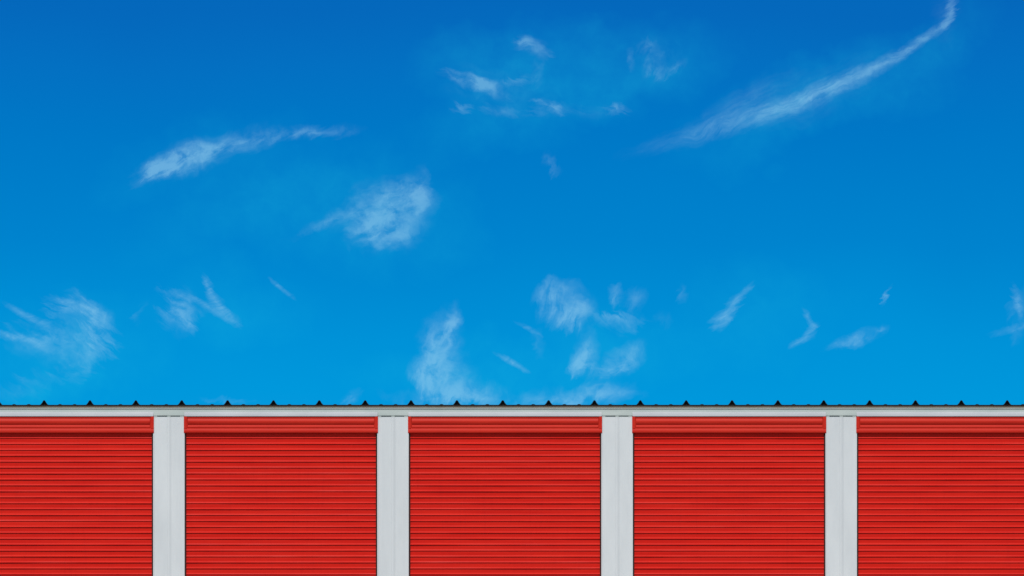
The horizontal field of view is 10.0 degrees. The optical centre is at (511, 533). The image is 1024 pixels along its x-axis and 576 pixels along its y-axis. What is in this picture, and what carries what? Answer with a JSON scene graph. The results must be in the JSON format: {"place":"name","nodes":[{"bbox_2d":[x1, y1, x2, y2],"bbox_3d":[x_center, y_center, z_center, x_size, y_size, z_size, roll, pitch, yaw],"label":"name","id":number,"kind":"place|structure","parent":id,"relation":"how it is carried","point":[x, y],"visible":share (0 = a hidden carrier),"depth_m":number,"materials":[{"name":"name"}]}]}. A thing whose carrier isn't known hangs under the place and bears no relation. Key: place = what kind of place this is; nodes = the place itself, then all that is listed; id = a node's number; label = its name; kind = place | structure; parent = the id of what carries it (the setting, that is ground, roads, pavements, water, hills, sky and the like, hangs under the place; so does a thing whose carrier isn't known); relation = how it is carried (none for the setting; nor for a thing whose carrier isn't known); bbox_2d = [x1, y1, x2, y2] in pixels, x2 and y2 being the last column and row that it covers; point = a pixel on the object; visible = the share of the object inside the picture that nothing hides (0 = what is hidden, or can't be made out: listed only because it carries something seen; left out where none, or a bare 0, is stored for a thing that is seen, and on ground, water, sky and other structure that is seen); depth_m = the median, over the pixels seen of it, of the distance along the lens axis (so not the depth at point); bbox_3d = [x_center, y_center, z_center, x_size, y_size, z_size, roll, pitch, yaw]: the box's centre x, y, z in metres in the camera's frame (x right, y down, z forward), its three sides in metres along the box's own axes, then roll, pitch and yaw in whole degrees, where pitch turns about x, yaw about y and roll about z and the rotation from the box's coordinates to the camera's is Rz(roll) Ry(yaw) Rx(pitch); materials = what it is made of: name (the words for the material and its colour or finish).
{"place":"outdoors","nodes":[
{"label":"outdoors","id":0,"kind":"place"},
{"bbox_2d":[0,0,1023,404],"label":"sky","id":1,"kind":"structure","parent":0,"point":[203,202],"materials":[{"name":"blue"}]},
{"label":"paving","id":2,"kind":"structure","parent":0,"visible":0},
{"bbox_2d":[0,400,1023,575],"bbox_3d":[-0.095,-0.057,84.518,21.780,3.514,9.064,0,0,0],"label":"storage building","id":3,"kind":"structure","parent":2,"relation":"on","point":[502,488],"depth_m":80.05,"materials":[{"name":"metal"}]},
{"bbox_2d":[0,417,153,575],"bbox_3d":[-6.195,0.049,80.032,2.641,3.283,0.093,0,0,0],"label":"roll up door","id":4,"kind":"structure","parent":3,"relation":"in","point":[76,493],"depth_m":80.04,"materials":[{"name":"red paint"}]},
{"bbox_2d":[184,417,377,575],"bbox_3d":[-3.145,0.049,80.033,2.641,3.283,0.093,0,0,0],"label":"roll up door","id":5,"kind":"structure","parent":3,"relation":"in","point":[265,496],"depth_m":80.04,"materials":[{"name":"red paint"}]},
{"bbox_2d":[408,417,601,575],"bbox_3d":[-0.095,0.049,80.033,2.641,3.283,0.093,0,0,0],"label":"roll up door","id":6,"kind":"structure","parent":3,"relation":"in","point":[489,496],"depth_m":80.04,"materials":[{"name":"red paint"}]},
{"bbox_2d":[632,417,825,575],"bbox_3d":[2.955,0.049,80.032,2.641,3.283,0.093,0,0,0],"label":"roll up door","id":7,"kind":"structure","parent":3,"relation":"in","point":[713,496],"depth_m":80.04,"materials":[{"name":"red paint"}]},
{"bbox_2d":[856,417,1023,575],"bbox_3d":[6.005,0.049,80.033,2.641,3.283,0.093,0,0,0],"label":"roll up door","id":8,"kind":"structure","parent":3,"relation":"in","point":[937,496],"depth_m":80.04,"materials":[{"name":"red paint"}]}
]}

